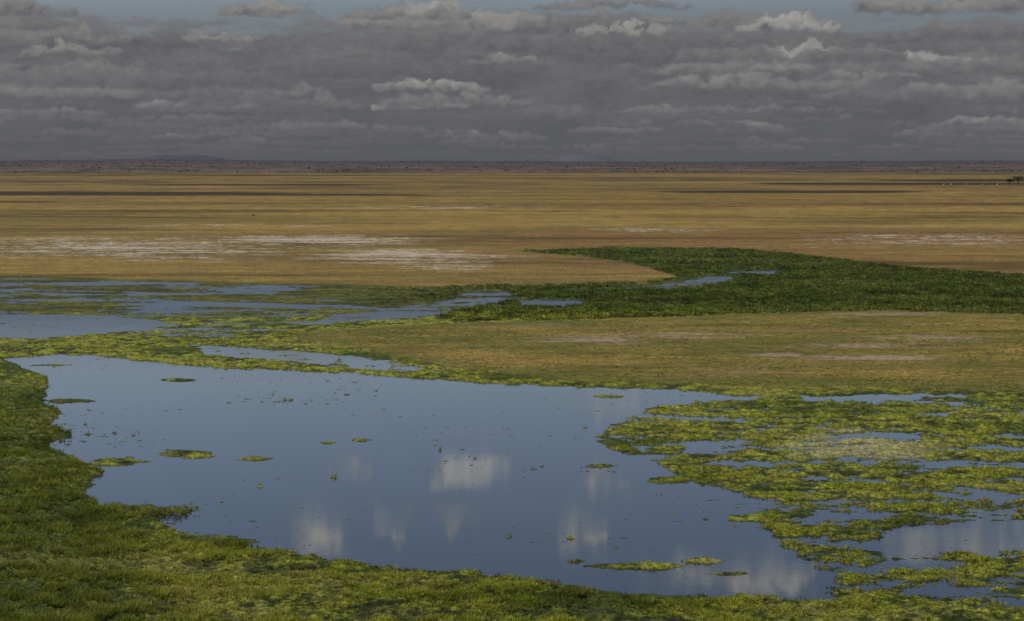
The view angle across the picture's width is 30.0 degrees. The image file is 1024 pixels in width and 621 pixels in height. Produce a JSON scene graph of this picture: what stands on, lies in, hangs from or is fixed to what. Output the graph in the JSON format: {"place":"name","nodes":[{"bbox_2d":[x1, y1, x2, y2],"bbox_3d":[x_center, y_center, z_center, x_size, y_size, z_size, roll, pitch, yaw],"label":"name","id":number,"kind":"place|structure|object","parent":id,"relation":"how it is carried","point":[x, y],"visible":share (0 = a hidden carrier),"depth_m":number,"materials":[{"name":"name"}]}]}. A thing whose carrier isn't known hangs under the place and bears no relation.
{"place":"outdoors","nodes":[
{"label":"outdoors","id":0,"kind":"place"},
{"bbox_2d":[127,154,232,159],"bbox_3d":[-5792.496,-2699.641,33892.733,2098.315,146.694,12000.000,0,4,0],"label":"distant mountain","id":1,"kind":"structure","parent":0,"point":[188,157],"depth_m":31960.46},
{"bbox_2d":[0,159,1023,620],"bbox_3d":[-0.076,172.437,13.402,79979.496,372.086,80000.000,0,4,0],"label":"ground","id":2,"kind":"structure","parent":0,"point":[370,223],"depth_m":354.36,"materials":[{"name":"brown plant"}]},
{"bbox_2d":[1,159,1019,172],"bbox_3d":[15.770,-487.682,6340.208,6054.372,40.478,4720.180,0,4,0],"label":"distant acacia trees","id":3,"kind":"object","parent":2,"relation":"on","point":[503,168],"visible":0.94,"depth_m":5274.15,"materials":[{"name":"green plant"}]},
{"bbox_2d":[1012,175,1023,184],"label":"acacia tree","id":4,"kind":"object","parent":2,"relation":"on","point":[1018,179],"visible":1,"depth_m":2111.69,"materials":[{"name":"green plant"}]},
{"bbox_2d":[0,0,1023,161],"bbox_3d":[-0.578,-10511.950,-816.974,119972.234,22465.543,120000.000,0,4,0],"label":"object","id":5,"kind":"structure","parent":0,"point":[442,80],"depth_m":59137.61,"materials":[{"name":"grey"}]},
{"bbox_2d":[0,271,1023,610],"bbox_3d":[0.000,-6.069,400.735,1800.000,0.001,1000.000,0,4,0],"label":"lake water","id":6,"kind":"structure","parent":0,"point":[392,497],"depth_m":154.80,"materials":[{"name":"blue liquid"}]},
{"bbox_2d":[3,245,1023,320],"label":"sedge bed","id":7,"kind":"object","parent":6,"relation":"in","point":[1007,303],"visible":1,"depth_m":361.74,"materials":[{"name":"green plant"}]},
{"bbox_2d":[0,325,1023,620],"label":"marsh grass","id":8,"kind":"structure","parent":0,"point":[488,589],"depth_m":117.66,"materials":[{"name":"green plant"}]},
{"bbox_2d":[552,154,634,161],"bbox_3d":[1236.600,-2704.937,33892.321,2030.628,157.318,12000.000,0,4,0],"label":"distant mountain","id":9,"kind":"structure","parent":0,"point":[580,157],"depth_m":30139.07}
]}

